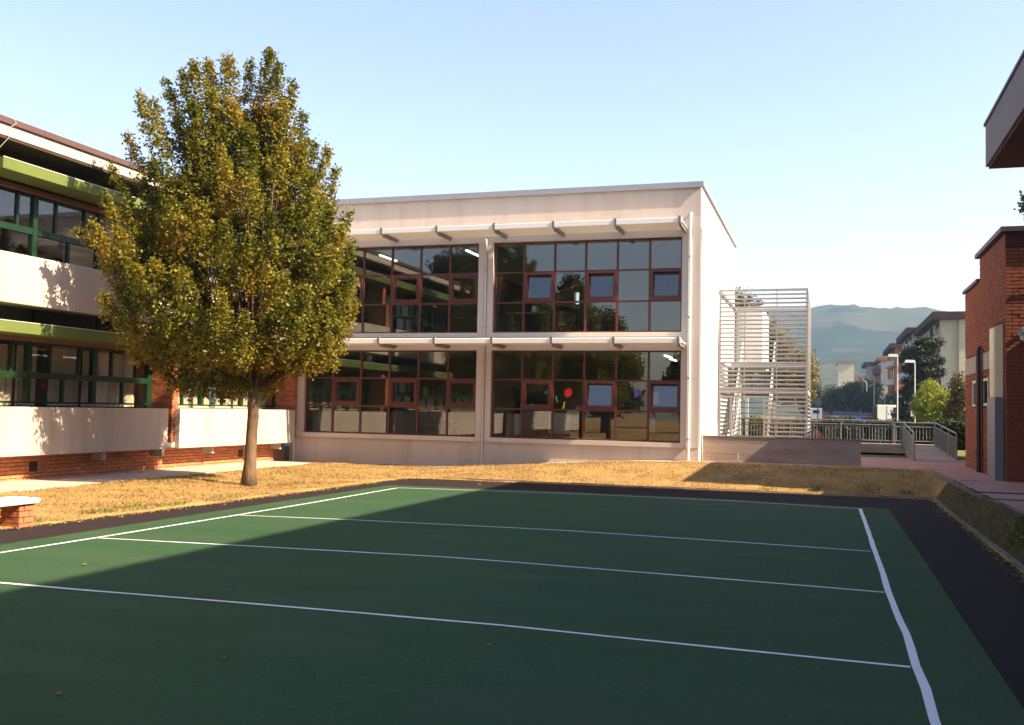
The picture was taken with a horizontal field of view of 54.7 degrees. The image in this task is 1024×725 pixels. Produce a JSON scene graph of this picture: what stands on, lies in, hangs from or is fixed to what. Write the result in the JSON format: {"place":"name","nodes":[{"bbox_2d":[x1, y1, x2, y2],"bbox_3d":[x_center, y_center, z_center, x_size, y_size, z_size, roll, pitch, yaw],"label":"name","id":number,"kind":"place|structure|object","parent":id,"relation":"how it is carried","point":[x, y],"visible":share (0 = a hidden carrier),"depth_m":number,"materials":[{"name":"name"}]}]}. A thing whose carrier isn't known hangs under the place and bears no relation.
{"place":"outdoors","nodes":[
{"label":"outdoors","id":0,"kind":"place"},
{"bbox_2d":[0,461,309,492],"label":"pavement","id":1,"kind":"structure","parent":0,"point":[37,484],"depth_m":21.27,"materials":[{"name":"concrete"}]},
{"bbox_2d":[285,460,694,466],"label":"pavement","id":2,"kind":"structure","parent":0,"point":[495,464],"depth_m":26.96,"materials":[{"name":"concrete"}]},
{"bbox_2d":[0,478,1023,708],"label":"asphalt","id":3,"kind":"structure","parent":0,"point":[984,593],"depth_m":12.96,"materials":[{"name":"asphalt"}]},
{"bbox_2d":[0,485,1023,724],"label":"court surface","id":4,"kind":"object","parent":3,"relation":"on","point":[101,658],"visible":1,"depth_m":7.83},
{"bbox_2d":[0,488,394,552],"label":"court line","id":5,"kind":"object","parent":4,"relation":"on","point":[182,523],"visible":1,"depth_m":13.39,"materials":[{"name":"paint"}]},
{"bbox_2d":[0,582,909,667],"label":"court line","id":6,"kind":"object","parent":4,"relation":"on","point":[481,623],"visible":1,"depth_m":7.62,"materials":[{"name":"paint"}]},
{"bbox_2d":[106,538,883,592],"bbox_3d":[-0.710,2.160,10.842,8.963,0.001,0.403,0,-3,18],"label":"court line","id":7,"kind":"object","parent":4,"relation":"on","point":[517,562],"visible":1,"depth_m":10.70,"materials":[{"name":"paint"}]},
{"bbox_2d":[245,515,862,550],"bbox_3d":[0.227,2.315,13.685,8.895,0.001,0.412,0,-3,17],"label":"court line","id":8,"kind":"object","parent":4,"relation":"on","point":[569,530],"visible":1,"depth_m":13.62,"materials":[{"name":"paint"}]},
{"bbox_2d":[419,488,857,508],"bbox_3d":[2.045,2.623,19.365,9.049,0.001,0.552,0,-3,17],"label":"court line","id":9,"kind":"object","parent":4,"relation":"on","point":[640,496],"visible":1,"depth_m":19.42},
{"bbox_2d":[859,509,940,724],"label":"court line","id":10,"kind":"object","parent":4,"relation":"on","point":[929,702],"visible":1,"depth_m":7.20,"materials":[{"name":"paint"}]},
{"bbox_2d":[0,478,1023,581],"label":"soil crumbs","id":11,"kind":"object","parent":3,"relation":"on","point":[133,513],"visible":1,"depth_m":17.09,"materials":[{"name":"soil"}]},
{"bbox_2d":[0,406,1023,573],"bbox_3d":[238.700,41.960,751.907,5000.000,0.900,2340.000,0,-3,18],"label":"ground","id":12,"kind":"structure","parent":0,"point":[933,488],"depth_m":22.00,"materials":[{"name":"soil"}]},
{"bbox_2d":[0,496,39,527],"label":"bench","id":13,"kind":"object","parent":12,"relation":"on","point":[18,511],"visible":0.92,"depth_m":12.94,"materials":[{"name":"brick"}]},
{"bbox_2d":[0,114,297,481],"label":"school wing","id":14,"kind":"structure","parent":12,"relation":"on","point":[79,395],"depth_m":21.37,"materials":[{"name":"paint"}]},
{"bbox_2d":[0,339,28,402],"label":"window","id":15,"kind":"structure","parent":14,"relation":"in","point":[9,373],"depth_m":20.02,"materials":[{"name":"green metal"}]},
{"bbox_2d":[0,185,34,255],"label":"window","id":16,"kind":"structure","parent":14,"relation":"in","point":[15,227],"depth_m":20.08,"materials":[{"name":"green metal"}]},
{"bbox_2d":[26,341,93,403],"bbox_3d":[-9.657,0.244,21.144,0.110,1.270,1.900,0,-3,18],"label":"window","id":17,"kind":"structure","parent":14,"relation":"in","point":[34,375],"depth_m":21.17,"materials":[{"name":"green metal"}]},
{"bbox_2d":[33,195,99,268],"bbox_3d":[-9.597,-2.742,21.286,0.110,1.350,1.900,0,-3,18],"label":"window","id":18,"kind":"structure","parent":14,"relation":"in","point":[54,236],"depth_m":21.03,"materials":[{"name":"green metal"}]},
{"bbox_2d":[62,227,113,269],"bbox_3d":[-10.307,-2.519,24.157,0.100,1.250,1.700,0,-3,18],"label":"pale screen","id":19,"kind":"object","parent":14,"relation":"attached to","point":[81,256],"visible":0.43,"depth_m":23.73,"materials":[{"name":"grey"}]},
{"bbox_2d":[92,348,148,404],"bbox_3d":[-9.086,0.341,22.943,0.110,1.270,1.880,0,-3,18],"label":"window","id":20,"kind":"structure","parent":14,"relation":"in","point":[109,378],"depth_m":22.92,"materials":[{"name":"green metal"}]},
{"bbox_2d":[98,213,153,271],"bbox_3d":[-9.026,-2.645,23.085,0.110,1.350,1.880,0,-3,18],"label":"window","id":21,"kind":"structure","parent":14,"relation":"in","point":[101,215],"depth_m":22.35,"materials":[{"name":"green metal"}]},
{"bbox_2d":[178,371,201,405],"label":"window","id":22,"kind":"structure","parent":14,"relation":"in","point":[181,396],"depth_m":25.51,"materials":[{"name":"green metal"}]},
{"bbox_2d":[201,376,240,406],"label":"window","id":23,"kind":"structure","parent":14,"relation":"in","point":[202,399],"depth_m":26.77,"materials":[{"name":"green metal"}]},
{"bbox_2d":[241,385,275,406],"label":"window","id":24,"kind":"structure","parent":14,"relation":"in","point":[273,398],"depth_m":28.99,"materials":[{"name":"green metal"}]},
{"bbox_2d":[56,469,370,499],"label":"leaf litter","id":25,"kind":"object","parent":12,"relation":"on","point":[234,487],"visible":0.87,"depth_m":19.97,"materials":[{"name":"plant"}]},
{"bbox_2d":[71,46,360,485],"bbox_3d":[-5.648,-2.012,20.374,5.186,9.154,4.660,0,-3,18],"label":"hornbeam tree","id":26,"kind":"object","parent":12,"relation":"on","point":[256,314],"visible":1,"depth_m":19.80,"materials":[{"name":"green plant"}]},
{"bbox_2d":[209,181,736,464],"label":"school building","id":27,"kind":"structure","parent":12,"relation":"on","point":[369,404],"depth_m":28.87,"materials":[{"name":"paint"}]},
{"bbox_2d":[378,253,398,261],"bbox_3d":[-3.904,-3.309,31.255,0.120,0.080,1.300,0,-3,18],"label":"ceiling lamp","id":28,"kind":"object","parent":27,"relation":"attached to","point":[386,256],"visible":1,"depth_m":31.05,"materials":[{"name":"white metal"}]},
{"bbox_2d":[304,350,476,436],"bbox_3d":[-3.553,0.865,28.659,5.420,2.430,0.100,0,-3,18],"label":"window","id":29,"kind":"structure","parent":27,"relation":"in","point":[359,380],"depth_m":28.59,"materials":[{"name":"brown metal"}]},
{"bbox_2d":[307,244,478,332],"bbox_3d":[-3.482,-2.104,28.837,5.420,2.540,0.176,0,-3,18],"label":"window","id":30,"kind":"structure","parent":27,"relation":"in","point":[418,301],"depth_m":28.53,"materials":[{"name":"red metal"}]},
{"bbox_2d":[386,315,429,331],"bbox_3d":[-3.178,-1.034,30.271,1.200,0.750,0.600,0,-3,18],"label":"classroom desk","id":31,"kind":"object","parent":27,"relation":"on","point":[408,316],"visible":0.56,"depth_m":30.20,"materials":[{"name":"wood"}]},
{"bbox_2d":[411,312,428,331],"bbox_3d":[-2.755,-1.111,29.621,0.400,0.860,0.410,0,-3,18],"label":"classroom chair","id":32,"kind":"object","parent":27,"relation":"on","point":[425,315],"visible":0.66,"depth_m":29.76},
{"bbox_2d":[414,424,457,434],"bbox_3d":[-2.330,2.272,30.348,1.200,0.750,0.600,0,-3,18],"label":"classroom desk","id":33,"kind":"object","parent":27,"relation":"on","point":[436,425],"visible":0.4,"depth_m":30.26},
{"bbox_2d":[439,421,451,434],"bbox_3d":[-2.063,2.183,29.538,0.400,0.860,0.410,0,-3,18],"label":"classroom chair","id":34,"kind":"object","parent":27,"relation":"on","point":[442,424],"visible":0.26,"depth_m":29.73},
{"bbox_2d":[442,317,476,331],"bbox_3d":[-1.472,-0.995,30.358,1.200,0.750,0.600,0,-3,18],"label":"classroom desk","id":35,"kind":"object","parent":27,"relation":"on","point":[463,318],"visible":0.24,"depth_m":30.27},
{"bbox_2d":[464,248,478,256],"bbox_3d":[-1.166,-3.316,29.966,0.120,0.080,1.300,0,-3,18],"label":"ceiling lamp","id":36,"kind":"object","parent":27,"relation":"attached to","point":[471,251],"visible":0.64,"depth_m":29.70,"materials":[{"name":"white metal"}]},
{"bbox_2d":[480,237,487,464],"bbox_3d":[-0.775,-0.347,27.706,0.082,6.390,0.156,0,-3,18],"label":"downpipe","id":37,"kind":"object","parent":27,"relation":"attached to","point":[483,363],"visible":1,"depth_m":27.64,"materials":[{"name":"grey metal"}]},
{"bbox_2d":[308,336,685,348],"bbox_3d":[-1.023,-0.528,27.155,11.400,0.250,1.193,0,-3,18],"label":"sunshade","id":38,"kind":"object","parent":27,"relation":"attached to","point":[501,343],"visible":0.79,"depth_m":26.38,"materials":[{"name":"white metal"}]},
{"bbox_2d":[334,216,687,242],"bbox_3d":[-0.962,-3.584,27.301,11.400,0.250,1.193,0,-3,18],"label":"sunshade","id":39,"kind":"object","parent":27,"relation":"attached to","point":[562,229],"visible":0.79,"depth_m":26.67,"materials":[{"name":"white metal"}]},
{"bbox_2d":[500,278,525,321],"bbox_3d":[0.046,-1.862,29.922,0.050,1.100,2.400,0,-3,18],"label":"blackboard","id":40,"kind":"object","parent":27,"relation":"attached to","point":[510,291],"visible":0.79,"depth_m":29.64,"materials":[{"name":"black"}]},
{"bbox_2d":[514,414,519,434],"bbox_3d":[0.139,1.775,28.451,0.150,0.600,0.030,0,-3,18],"label":"cabinet","id":41,"kind":"object","parent":27,"relation":"attached to","point":[516,423],"visible":1,"depth_m":28.44,"materials":[{"name":"grey"}]},
{"bbox_2d":[505,312,550,330],"bbox_3d":[0.453,-1.046,28.489,1.200,0.750,0.600,0,-3,18],"label":"classroom desk","id":42,"kind":"object","parent":27,"relation":"on","point":[527,313],"visible":0.7,"depth_m":28.39,"materials":[{"name":"wood"}]},
{"bbox_2d":[515,390,546,425],"bbox_3d":[0.568,1.374,29.845,0.980,1.050,0.100,0,-3,18],"label":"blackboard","id":43,"kind":"object","parent":27,"relation":"attached to","point":[534,417],"visible":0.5,"depth_m":29.77,"materials":[{"name":"black"}]},
{"bbox_2d":[533,427,575,437],"bbox_3d":[1.261,2.284,29.102,1.200,0.750,0.600,0,-3,18],"label":"classroom desk","id":44,"kind":"object","parent":27,"relation":"on","point":[544,427],"visible":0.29,"depth_m":29.02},
{"bbox_2d":[548,412,572,433],"bbox_3d":[1.397,1.748,28.615,0.650,0.620,0.300,0,-3,18],"label":"cabinet","id":45,"kind":"object","parent":27,"relation":"attached to","point":[563,422],"visible":0.93,"depth_m":28.46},
{"bbox_2d":[559,312,575,330],"bbox_3d":[1.620,-1.060,28.860,0.400,0.860,0.410,0,-3,18],"label":"classroom chair","id":46,"kind":"object","parent":27,"relation":"on","point":[569,316],"visible":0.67,"depth_m":29.02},
{"bbox_2d":[564,424,577,437],"bbox_3d":[1.624,2.196,28.262,0.400,0.860,0.410,0,-3,18],"label":"classroom chair","id":47,"kind":"object","parent":27,"relation":"on","point":[574,428],"visible":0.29,"depth_m":28.41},
{"bbox_2d":[491,351,680,442],"bbox_3d":[1.967,0.893,26.942,5.280,2.430,0.171,0,-3,18],"label":"window","id":48,"kind":"structure","parent":27,"relation":"in","point":[650,383],"depth_m":26.86,"materials":[{"name":"brown metal"}]},
{"bbox_2d":[493,237,681,332],"bbox_3d":[2.027,-2.078,27.087,5.280,2.540,0.176,0,-3,18],"label":"window","id":49,"kind":"structure","parent":27,"relation":"in","point":[587,288],"depth_m":27.01,"materials":[{"name":"brown metal"}]},
{"bbox_2d":[586,316,627,330],"bbox_3d":[2.782,-0.965,29.216,1.200,0.750,0.600,0,-3,18],"label":"classroom desk","id":50,"kind":"object","parent":27,"relation":"on","point":[603,317],"visible":0.44,"depth_m":29.17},
{"bbox_2d":[603,312,619,330],"bbox_3d":[2.859,-1.054,28.466,0.400,0.860,0.410,0,-3,18],"label":"classroom chair","id":51,"kind":"object","parent":27,"relation":"on","point":[610,316],"visible":0.61,"depth_m":28.64,"materials":[{"name":"wood"}]},
{"bbox_2d":[612,429,656,439],"bbox_3d":[3.488,2.285,28.185,1.200,0.750,0.600,0,-3,18],"label":"classroom desk","id":52,"kind":"object","parent":27,"relation":"on","point":[629,430],"visible":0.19,"depth_m":28.06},
{"bbox_2d":[649,418,654,432],"bbox_3d":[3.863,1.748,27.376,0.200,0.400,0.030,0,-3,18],"label":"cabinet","id":53,"kind":"object","parent":27,"relation":"attached to","point":[651,425],"visible":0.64,"depth_m":27.36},
{"bbox_2d":[646,426,660,440],"bbox_3d":[3.881,2.202,27.440,0.400,0.860,0.410,0,-3,18],"label":"classroom chair","id":54,"kind":"object","parent":27,"relation":"on","point":[657,431],"visible":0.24,"depth_m":27.59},
{"bbox_2d":[653,392,658,403],"bbox_3d":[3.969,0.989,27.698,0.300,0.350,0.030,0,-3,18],"label":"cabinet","id":55,"kind":"object","parent":27,"relation":"attached to","point":[655,397],"visible":0.57,"depth_m":27.66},
{"bbox_2d":[687,212,691,460],"bbox_3d":[4.660,-0.677,25.967,0.082,6.620,0.156,0,-3,18],"label":"downpipe","id":56,"kind":"object","parent":27,"relation":"attached to","point":[689,336],"visible":0.96,"depth_m":25.91,"materials":[{"name":"white metal"}]},
{"bbox_2d":[33,463,1023,563],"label":"green grass","id":57,"kind":"structure","parent":12,"relation":"on","point":[1006,546],"depth_m":15.11,"materials":[{"name":"plant"}]},
{"bbox_2d":[443,477,1023,569],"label":"kerb","id":58,"kind":"structure","parent":12,"relation":"on","point":[999,549],"depth_m":20.49,"materials":[{"name":"concrete"}]},
{"bbox_2d":[737,308,768,434],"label":"block","id":59,"kind":"structure","parent":12,"relation":"on","point":[753,360],"depth_m":36.02,"materials":[{"name":"white paint"}]},
{"bbox_2d":[718,288,810,437],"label":"stair tower","id":60,"kind":"structure","parent":12,"relation":"on","point":[744,392],"depth_m":29.93,"materials":[{"name":"grey metal"}]},
{"bbox_2d":[734,414,796,435],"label":"hedge","id":61,"kind":"object","parent":12,"relation":"on","point":[756,427],"visible":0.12,"depth_m":44.74,"materials":[{"name":"green plant"}]},
{"bbox_2d":[734,286,822,407],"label":"yellow tree","id":62,"kind":"object","parent":12,"relation":"on","point":[814,375],"visible":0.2,"depth_m":76.76,"materials":[{"name":"green plant"}]},
{"bbox_2d":[796,381,828,417],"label":"broadleaf tree","id":63,"kind":"object","parent":12,"relation":"on","point":[819,390],"visible":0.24,"depth_m":189.97,"materials":[{"name":"green plant"}]},
{"bbox_2d":[810,408,821,418],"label":"delivery van","id":64,"kind":"object","parent":12,"relation":"on","point":[813,413],"visible":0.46,"depth_m":124.12,"materials":[{"name":"white metal"}]},
{"bbox_2d":[814,398,821,418],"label":"dark sign","id":65,"kind":"object","parent":12,"relation":"on","point":[818,401],"visible":0.84,"depth_m":90.59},
{"bbox_2d":[822,382,847,417],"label":"broadleaf tree","id":66,"kind":"object","parent":12,"relation":"on","point":[835,400],"visible":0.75,"depth_m":198.41,"materials":[{"name":"green plant"}]},
{"bbox_2d":[836,361,854,410],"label":"apartment block","id":67,"kind":"structure","parent":12,"relation":"on","point":[845,371],"depth_m":398.43,"materials":[{"name":"paint"}]},
{"bbox_2d":[837,380,863,411],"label":"broadleaf tree","id":68,"kind":"object","parent":12,"relation":"on","point":[851,390],"visible":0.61,"depth_m":202.20,"materials":[{"name":"green plant"}]},
{"bbox_2d":[701,462,1023,513],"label":"kerb","id":69,"kind":"structure","parent":12,"relation":"on","point":[948,480],"depth_m":17.96,"materials":[{"name":"concrete"}]},
{"bbox_2d":[849,388,879,411],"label":"broadleaf tree","id":70,"kind":"object","parent":12,"relation":"on","point":[864,402],"visible":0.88,"depth_m":192.07,"materials":[{"name":"green plant"}]},
{"bbox_2d":[861,362,880,382],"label":"apartment block","id":71,"kind":"structure","parent":12,"relation":"on","point":[873,368],"depth_m":246.52,"materials":[{"name":"beige paint"}]},
{"bbox_2d":[857,377,885,403],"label":"broadleaf tree","id":72,"kind":"object","parent":12,"relation":"on","point":[879,390],"visible":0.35,"depth_m":210.69,"materials":[{"name":"green plant"}]},
{"bbox_2d":[796,415,966,449],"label":"hedge","id":73,"kind":"object","parent":12,"relation":"on","point":[958,426],"visible":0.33,"depth_m":41.25,"materials":[{"name":"green plant"}]},
{"bbox_2d":[875,357,887,399],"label":"apartment block","id":74,"kind":"structure","parent":12,"relation":"on","point":[884,360],"depth_m":234.44,"materials":[{"name":"paint"}]},
{"bbox_2d":[872,405,895,419],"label":"box lorry","id":75,"kind":"object","parent":12,"relation":"on","point":[880,412],"visible":0.27,"depth_m":109.57,"materials":[{"name":"silver metal"}]},
{"bbox_2d":[878,405,886,419],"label":"rear door","id":76,"kind":"structure","parent":75,"relation":"in","point":[882,410],"depth_m":109.54,"materials":[{"name":"metal"}]},
{"bbox_2d":[887,406,895,418],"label":"rear door","id":77,"kind":"structure","parent":75,"relation":"in","point":[889,408],"depth_m":109.32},
{"bbox_2d":[879,391,899,404],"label":"broadleaf tree","id":78,"kind":"object","parent":12,"relation":"on","point":[890,398],"visible":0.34,"depth_m":167.42,"materials":[{"name":"green plant"}]},
{"bbox_2d":[883,343,901,393],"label":"apartment block","id":79,"kind":"structure","parent":12,"relation":"on","point":[891,366],"depth_m":179.76,"materials":[{"name":"white paint"}]},
{"bbox_2d":[888,354,897,420],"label":"street lamp","id":80,"kind":"object","parent":12,"relation":"on","point":[892,355],"visible":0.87,"depth_m":78.44,"materials":[{"name":"metal"}]},
{"bbox_2d":[896,327,921,396],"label":"apartment block","id":81,"kind":"structure","parent":12,"relation":"on","point":[906,337],"depth_m":144.57,"materials":[{"name":"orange paint"}]},
{"bbox_2d":[861,443,957,461],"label":"access ramp","id":82,"kind":"structure","parent":12,"relation":"on","point":[926,452],"depth_m":33.30,"materials":[{"name":"concrete"}]},
{"bbox_2d":[740,417,893,443],"bbox_3d":[10.964,2.467,35.783,5.292,0.869,0.048,0,-3,18],"label":"railing","id":83,"kind":"object","parent":82,"relation":"on","point":[741,431],"visible":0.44,"depth_m":35.52,"materials":[{"name":"metal"}]},
{"bbox_2d":[807,420,901,444],"bbox_3d":[11.750,2.428,34.012,3.062,0.809,0.048,0,-3,18],"label":"railing","id":84,"kind":"object","parent":82,"relation":"on","point":[854,432],"visible":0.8,"depth_m":33.95,"materials":[{"name":"metal"}]},
{"bbox_2d":[902,421,914,460],"bbox_3d":[12.444,2.444,31.112,0.044,1.169,5.048,0,-3,18],"label":"railing","id":85,"kind":"object","parent":82,"relation":"on","point":[908,441],"visible":0.99,"depth_m":30.83,"materials":[{"name":"metal"}]},
{"bbox_2d":[894,422,935,443],"bbox_3d":[14.142,2.507,34.772,1.362,0.819,0.048,0,-3,18],"label":"railing","id":86,"kind":"object","parent":82,"relation":"on","point":[916,431],"visible":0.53,"depth_m":34.72,"materials":[{"name":"metal"}]},
{"bbox_2d":[934,422,956,459],"bbox_3d":[13.647,2.472,31.201,0.044,1.169,4.153,0,-3,15],"label":"railing","id":87,"kind":"object","parent":82,"relation":"on","point":[945,442],"visible":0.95,"depth_m":31.04,"materials":[{"name":"metal"}]},
{"bbox_2d":[904,360,915,421],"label":"street lamp","id":88,"kind":"object","parent":12,"relation":"on","point":[909,361],"visible":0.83,"depth_m":78.08,"materials":[{"name":"metal"}]},
{"bbox_2d":[887,335,949,421],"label":"cedar tree","id":89,"kind":"object","parent":12,"relation":"on","point":[921,352],"visible":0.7,"depth_m":82.92,"materials":[{"name":"green plant"}]},
{"bbox_2d":[907,378,949,420],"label":"lime green bush","id":90,"kind":"object","parent":12,"relation":"on","point":[925,408],"visible":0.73,"depth_m":68.97,"materials":[{"name":"green plant"}]},
{"bbox_2d":[914,311,966,410],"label":"apartment block","id":91,"kind":"structure","parent":12,"relation":"on","point":[949,326],"depth_m":115.16,"materials":[{"name":"beige paint"}]},
{"bbox_2d":[940,370,966,421],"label":"brown leaved tree","id":92,"kind":"object","parent":12,"relation":"on","point":[954,408],"visible":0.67,"depth_m":54.81,"materials":[{"name":"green plant"}]},
{"bbox_2d":[962,226,1023,481],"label":"brick annex","id":93,"kind":"object","parent":12,"relation":"on","point":[999,254],"visible":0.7,"depth_m":20.48,"materials":[{"name":"red brick"}]},
{"bbox_2d":[972,381,975,406],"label":"window","id":94,"kind":"structure","parent":93,"relation":"in","point":[973,382],"depth_m":24.49,"materials":[{"name":"white glass"}]},
{"bbox_2d":[975,345,982,471],"bbox_3d":[10.999,1.084,23.292,0.191,2.982,0.148,0,-3,18],"label":"drain pipe","id":95,"kind":"object","parent":93,"relation":"attached to","point":[978,409],"visible":0.88,"depth_m":23.26,"materials":[{"name":"metal"}]},
{"bbox_2d":[981,349,983,472],"bbox_3d":[10.942,1.117,22.940,0.146,2.879,0.054,0,-3,18],"label":"drain pipe","id":96,"kind":"object","parent":93,"relation":"attached to","point":[982,411],"visible":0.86,"depth_m":22.94,"materials":[{"name":"metal"}]},
{"bbox_2d":[983,378,989,405],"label":"window","id":97,"kind":"structure","parent":93,"relation":"in","point":[985,381],"depth_m":22.79,"materials":[{"name":"white glass"}]},
{"bbox_2d":[1018,327,1023,341],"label":"wall lamp","id":98,"kind":"object","parent":93,"relation":"attached to","point":[1021,332],"visible":1,"depth_m":19.85,"materials":[{"name":"metal"}]},
{"bbox_2d":[984,50,1023,168],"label":"gym building","id":99,"kind":"structure","parent":12,"relation":"on","point":[1004,128],"depth_m":17.17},
{"bbox_2d":[1013,190,1023,218],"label":"pine tree","id":100,"kind":"object","parent":12,"relation":"on","point":[1021,210],"visible":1,"depth_m":34.49,"materials":[{"name":"green plant"}]},
{"bbox_2d":[0,0,1023,310],"label":"sky","id":101,"kind":"structure","parent":0,"point":[840,145],"materials":[{"name":"blue"}]},
{"bbox_2d":[188,304,940,417],"bbox_3d":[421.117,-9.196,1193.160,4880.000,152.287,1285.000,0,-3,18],"label":"hills","id":102,"kind":"structure","parent":0,"point":[859,335],"depth_m":1032.33,"materials":[{"name":"plant"}]},
{"bbox_2d":[836,373,863,381],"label":"farmhouse","id":103,"kind":"object","parent":102,"relation":"on","point":[857,376],"visible":0.18,"depth_m":661.23,"materials":[{"name":"paint"}]},
{"bbox_2d":[702,457,1023,510],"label":"pavement","id":104,"kind":"structure","parent":0,"point":[959,471],"depth_m":23.07,"materials":[{"name":"concrete"}]},
{"bbox_2d":[718,395,720,435],"bbox_3d":[6.005,1.853,28.670,0.055,1.800,0.055,-1,-4,40],"label":"post","id":105,"kind":"object","parent":104,"relation":"on","point":[719,409],"visible":0.65,"depth_m":28.67,"materials":[{"name":"metal"}]},
{"bbox_2d":[729,396,731,435],"bbox_3d":[6.351,1.864,28.770,0.055,1.800,0.055,-1,-4,40],"label":"post","id":106,"kind":"object","parent":104,"relation":"on","point":[730,429],"visible":0.65,"depth_m":28.77,"materials":[{"name":"metal"}]},
{"bbox_2d":[702,435,861,465],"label":"concrete wall","id":107,"kind":"structure","parent":104,"relation":"on","point":[817,451],"depth_m":25.69,"materials":[{"name":"concrete"}]},
{"bbox_2d":[987,321,1003,480],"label":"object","id":108,"kind":"object","parent":104,"relation":"on","point":[995,437],"visible":0.96,"depth_m":20.46,"materials":[{"name":"concrete"}]},
{"bbox_2d":[974,491,1023,500],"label":"pavement joint","id":109,"kind":"object","parent":104,"relation":"on","point":[1001,493],"visible":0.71,"depth_m":16.70,"materials":[{"name":"concrete"}]},
{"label":"parking area","id":110,"kind":"structure","parent":0,"visible":0},
{"bbox_2d":[851,412,864,419],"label":"parked car","id":111,"kind":"object","parent":110,"relation":"on","point":[856,414],"visible":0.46,"depth_m":142.74,"materials":[{"name":"blue metal"}]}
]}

